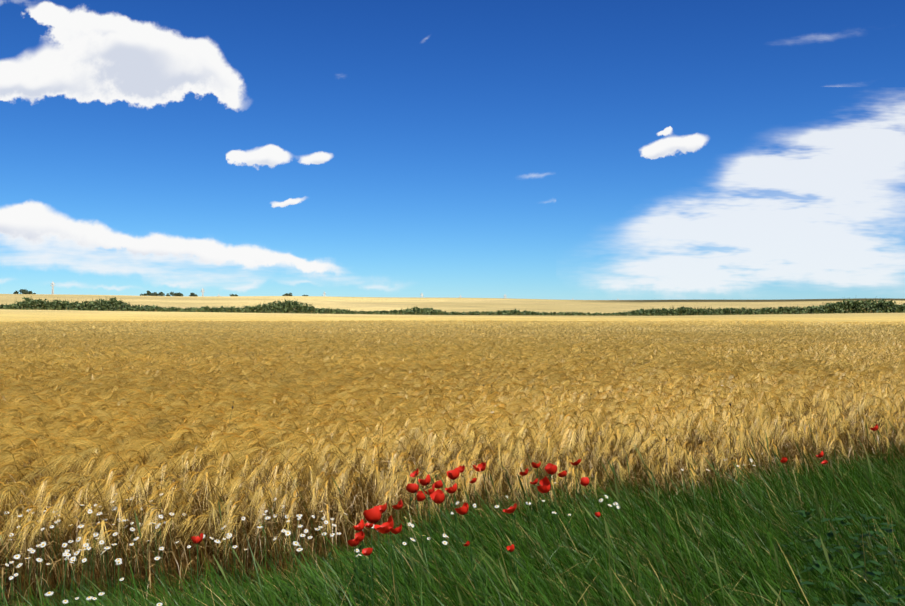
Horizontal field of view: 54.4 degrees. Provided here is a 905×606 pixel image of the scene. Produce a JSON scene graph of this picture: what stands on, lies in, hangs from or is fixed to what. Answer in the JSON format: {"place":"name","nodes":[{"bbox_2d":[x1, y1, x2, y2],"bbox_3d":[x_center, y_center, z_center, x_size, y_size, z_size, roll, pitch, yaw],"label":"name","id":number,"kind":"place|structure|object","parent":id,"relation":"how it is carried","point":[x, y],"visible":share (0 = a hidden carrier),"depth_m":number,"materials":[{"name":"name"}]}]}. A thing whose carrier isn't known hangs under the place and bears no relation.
{"place":"outdoors","nodes":[
{"label":"outdoors","id":0,"kind":"place"},
{"bbox_2d":[0,294,904,605],"bbox_3d":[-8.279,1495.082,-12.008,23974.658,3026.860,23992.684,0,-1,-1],"label":"ground","id":1,"kind":"structure","parent":0,"point":[470,304],"depth_m":183.16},
{"bbox_2d":[13,289,35,293],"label":"tree","id":2,"kind":"object","parent":1,"relation":"on","point":[24,291],"visible":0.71,"depth_m":856.54,"materials":[{"name":"green plant"}]},
{"bbox_2d":[50,282,54,293],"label":"tower","id":3,"kind":"structure","parent":1,"relation":"on","point":[52,283],"depth_m":865.18,"materials":[{"name":"paint"}]},
{"bbox_2d":[140,291,164,295],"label":"tree","id":4,"kind":"object","parent":1,"relation":"on","point":[148,293],"visible":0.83,"depth_m":898.87,"materials":[{"name":"green plant"}]},
{"bbox_2d":[165,292,183,295],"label":"tree","id":5,"kind":"object","parent":1,"relation":"on","point":[175,294],"visible":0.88,"depth_m":906.21,"materials":[{"name":"green plant"}]},
{"bbox_2d":[347,538,359,605],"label":"poppy flower","id":6,"kind":"object","parent":1,"relation":"on","point":[352,543],"visible":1,"depth_m":3.74,"materials":[{"name":"red plant"}]},
{"bbox_2d":[353,520,370,602],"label":"poppy flower","id":7,"kind":"object","parent":1,"relation":"on","point":[359,526],"visible":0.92,"depth_m":4.13,"materials":[{"name":"red plant"}]},
{"bbox_2d":[364,523,373,601],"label":"poppy flower","id":8,"kind":"object","parent":1,"relation":"on","point":[368,525],"visible":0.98,"depth_m":4.07,"materials":[{"name":"red plant"}]},
{"bbox_2d":[363,507,381,601],"bbox_3d":[-0.363,1.318,4.184,0.128,0.703,0.092,0,-1,39],"label":"poppy flower","id":9,"kind":"object","parent":1,"relation":"on","point":[372,515],"visible":0.98,"depth_m":4.17,"materials":[{"name":"red plant"}]},
{"bbox_2d":[389,523,407,605],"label":"poppy flower","id":10,"kind":"object","parent":1,"relation":"on","point":[397,530],"visible":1,"depth_m":3.83,"materials":[{"name":"red plant"}]},
{"bbox_2d":[410,468,423,534],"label":"poppy flower","id":11,"kind":"object","parent":1,"relation":"on","point":[415,473],"visible":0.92,"depth_m":5.28,"materials":[{"name":"red plant"}]},
{"bbox_2d":[415,490,426,538],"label":"poppy flower","id":12,"kind":"object","parent":1,"relation":"on","point":[420,496],"visible":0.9,"depth_m":4.99,"materials":[{"name":"red plant"}]},
{"bbox_2d":[418,474,430,565],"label":"poppy flower","id":13,"kind":"object","parent":1,"relation":"on","point":[425,482],"visible":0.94,"depth_m":5.09,"materials":[{"name":"red plant"}]},
{"bbox_2d":[425,485,441,554],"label":"poppy flower","id":14,"kind":"object","parent":1,"relation":"on","point":[430,491],"visible":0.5,"depth_m":5.17,"materials":[{"name":"red plant"}]},
{"bbox_2d":[430,489,444,586],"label":"poppy flower","id":15,"kind":"object","parent":1,"relation":"on","point":[437,496],"visible":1,"depth_m":4.49,"materials":[{"name":"red plant"}]},
{"bbox_2d":[433,480,454,550],"bbox_3d":[-0.041,1.361,5.176,0.169,0.638,0.069,0,-1,23],"label":"poppy flower","id":16,"kind":"object","parent":1,"relation":"on","point":[438,484],"visible":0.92,"depth_m":5.17,"materials":[{"name":"red plant"}]},
{"bbox_2d":[0,330,904,430],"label":"wheat field","id":17,"kind":"structure","parent":1,"relation":"on","point":[850,352],"depth_m":17.25,"materials":[{"name":"plant"}]},
{"bbox_2d":[0,355,904,605],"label":"wheat field","id":18,"kind":"structure","parent":1,"relation":"on","point":[152,433],"depth_m":6.64,"materials":[{"name":"plant"}]},
{"bbox_2d":[0,419,904,605],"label":"verge grass","id":19,"kind":"structure","parent":1,"relation":"on","point":[724,549],"depth_m":4.88,"materials":[{"name":"green plant"}]},
{"bbox_2d":[191,533,202,605],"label":"poppy flower","id":20,"kind":"object","parent":19,"relation":"on","point":[197,540],"visible":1,"depth_m":3.75,"materials":[{"name":"red plant"}]},
{"bbox_2d":[354,531,372,605],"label":"poppy flower","id":21,"kind":"object","parent":19,"relation":"on","point":[360,535],"visible":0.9,"depth_m":3.79,"materials":[{"name":"red plant"}]},
{"bbox_2d":[362,548,373,605],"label":"poppy flower","id":22,"kind":"object","parent":19,"relation":"on","point":[366,551],"visible":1,"depth_m":3.44,"materials":[{"name":"red plant"}]},
{"bbox_2d":[374,502,394,600],"bbox_3d":[-0.327,1.318,4.276,0.105,0.704,0.062,0,-1,-34],"label":"poppy flower","id":23,"kind":"object","parent":19,"relation":"on","point":[383,508],"visible":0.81,"depth_m":4.26,"materials":[{"name":"red plant"}]},
{"bbox_2d":[374,515,397,604],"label":"poppy flower","id":24,"kind":"object","parent":19,"relation":"on","point":[383,528],"visible":0.9,"depth_m":3.95,"materials":[{"name":"red plant"}]},
{"bbox_2d":[392,500,410,553],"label":"poppy flower","id":25,"kind":"object","parent":19,"relation":"on","point":[399,506],"visible":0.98,"depth_m":4.78,"materials":[{"name":"red plant"}]},
{"bbox_2d":[406,483,424,577],"bbox_3d":[-0.179,1.319,4.702,0.127,0.712,0.075,0,-1,29],"label":"poppy flower","id":26,"kind":"object","parent":19,"relation":"on","point":[412,488],"visible":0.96,"depth_m":4.69,"materials":[{"name":"red plant"}]},
{"bbox_2d":[445,483,457,575],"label":"poppy flower","id":27,"kind":"object","parent":19,"relation":"on","point":[452,489],"visible":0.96,"depth_m":4.61,"materials":[{"name":"red plant"}]},
{"bbox_2d":[446,467,459,544],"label":"poppy flower","id":28,"kind":"object","parent":19,"relation":"on","point":[453,474],"visible":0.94,"depth_m":5.31,"materials":[{"name":"red plant"}]},
{"bbox_2d":[320,474,593,605],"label":"stems","id":29,"kind":"object","parent":19,"relation":"on","point":[329,554],"visible":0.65,"depth_m":4.56,"materials":[{"name":"green plant"}]},
{"bbox_2d":[458,465,470,527],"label":"poppy flower","id":30,"kind":"object","parent":19,"relation":"on","point":[461,468],"visible":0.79,"depth_m":5.73,"materials":[{"name":"red plant"}]},
{"bbox_2d":[454,502,475,581],"bbox_3d":[0.065,1.361,4.580,0.074,0.625,0.123,0,-1,-36],"label":"poppy flower","id":31,"kind":"object","parent":19,"relation":"on","point":[463,509],"visible":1,"depth_m":4.58,"materials":[{"name":"red plant"}]},
{"bbox_2d":[503,503,517,601],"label":"poppy flower","id":32,"kind":"object","parent":19,"relation":"on","point":[511,509],"visible":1,"depth_m":4.29,"materials":[{"name":"red plant"}]},
{"bbox_2d":[507,544,521,605],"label":"poppy flower","id":33,"kind":"object","parent":19,"relation":"on","point":[511,548],"visible":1,"depth_m":3.73,"materials":[{"name":"red plant"}]},
{"bbox_2d":[530,478,549,569],"bbox_3d":[0.494,1.332,4.955,0.121,0.690,0.047,0,-1,11],"label":"poppy flower","id":34,"kind":"object","parent":19,"relation":"on","point":[535,482],"visible":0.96,"depth_m":4.95,"materials":[{"name":"red plant"}]},
{"bbox_2d":[544,463,558,529],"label":"poppy flower","id":35,"kind":"object","parent":19,"relation":"on","point":[550,468],"visible":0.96,"depth_m":5.50,"materials":[{"name":"red plant"}]},
{"bbox_2d":[570,459,580,531],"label":"poppy flower","id":36,"kind":"object","parent":19,"relation":"on","point":[576,463],"visible":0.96,"depth_m":5.79,"materials":[{"name":"red plant"}]},
{"bbox_2d":[580,477,598,553],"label":"poppy flower","id":37,"kind":"object","parent":19,"relation":"on","point":[584,481],"visible":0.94,"depth_m":5.04,"materials":[{"name":"red plant"}]},
{"bbox_2d":[815,451,835,527],"bbox_3d":[2.454,1.330,5.780,0.046,0.712,0.140,0,-1,-38],"label":"poppy flower","id":38,"kind":"object","parent":19,"relation":"on","point":[821,454],"visible":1,"depth_m":5.79,"materials":[{"name":"red plant"}]},
{"bbox_2d":[0,319,904,339],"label":"wheat field","id":39,"kind":"structure","parent":1,"relation":"on","point":[61,329],"depth_m":42.02,"materials":[{"name":"plant"}]},
{"bbox_2d":[0,297,904,315],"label":"hedge bushes","id":40,"kind":"object","parent":1,"relation":"on","point":[846,306],"visible":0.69,"depth_m":236.97,"materials":[{"name":"green plant"}]},
{"bbox_2d":[463,541,478,605],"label":"poppy flower","id":41,"kind":"object","parent":1,"relation":"on","point":[467,543],"visible":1,"depth_m":3.72,"materials":[{"name":"red plant"}]},
{"bbox_2d":[469,478,479,545],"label":"poppy flower","id":42,"kind":"object","parent":1,"relation":"on","point":[473,480],"visible":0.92,"depth_m":5.35,"materials":[{"name":"red plant"}]},
{"bbox_2d":[218,371,733,544],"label":"thistle weeds","id":43,"kind":"object","parent":1,"relation":"on","point":[666,450],"visible":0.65,"depth_m":6.47,"materials":[{"name":"green plant"}]},
{"bbox_2d":[473,462,492,543],"bbox_3d":[0.196,1.335,5.465,0.152,0.696,0.078,0,-1,-15],"label":"poppy flower","id":44,"kind":"object","parent":1,"relation":"on","point":[481,467],"visible":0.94,"depth_m":5.48,"materials":[{"name":"red plant"}]},
{"bbox_2d":[519,468,533,525],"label":"poppy flower","id":45,"kind":"object","parent":1,"relation":"on","point":[524,473],"visible":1,"depth_m":5.57,"materials":[{"name":"red plant"}]},
{"bbox_2d":[531,461,540,525],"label":"poppy flower","id":46,"kind":"object","parent":1,"relation":"on","point":[534,465],"visible":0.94,"depth_m":5.71,"materials":[{"name":"red plant"}]},
{"bbox_2d":[536,476,559,537],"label":"poppy flower","id":47,"kind":"object","parent":1,"relation":"on","point":[545,484],"visible":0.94,"depth_m":5.16,"materials":[{"name":"red plant"}]},
{"bbox_2d":[558,470,569,525],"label":"poppy flower","id":48,"kind":"object","parent":1,"relation":"on","point":[563,474],"visible":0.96,"depth_m":5.51,"materials":[{"name":"red plant"}]},
{"bbox_2d":[595,512,609,594],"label":"poppy flower","id":49,"kind":"object","parent":1,"relation":"on","point":[597,514],"visible":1,"depth_m":4.09,"materials":[{"name":"red plant"}]},
{"bbox_2d":[780,457,795,535],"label":"poppy flower","id":50,"kind":"object","parent":1,"relation":"on","point":[784,459],"visible":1,"depth_m":5.65,"materials":[{"name":"red plant"}]},
{"bbox_2d":[821,460,838,532],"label":"poppy flower","id":51,"kind":"object","parent":1,"relation":"on","point":[825,462],"visible":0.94,"depth_m":5.71,"materials":[{"name":"red plant"}]},
{"bbox_2d":[779,507,904,605],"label":"broadleaf weeds","id":52,"kind":"object","parent":1,"relation":"on","point":[856,555],"visible":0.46,"depth_m":4.67,"materials":[{"name":"green plant"}]},
{"bbox_2d":[870,424,883,474],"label":"poppy flower","id":53,"kind":"object","parent":1,"relation":"on","point":[876,427],"visible":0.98,"depth_m":7.51,"materials":[{"name":"red plant"}]},
{"bbox_2d":[0,0,904,299],"label":"sky","id":54,"kind":"structure","parent":0,"point":[515,149],"materials":[{"name":"blue"}]}
]}

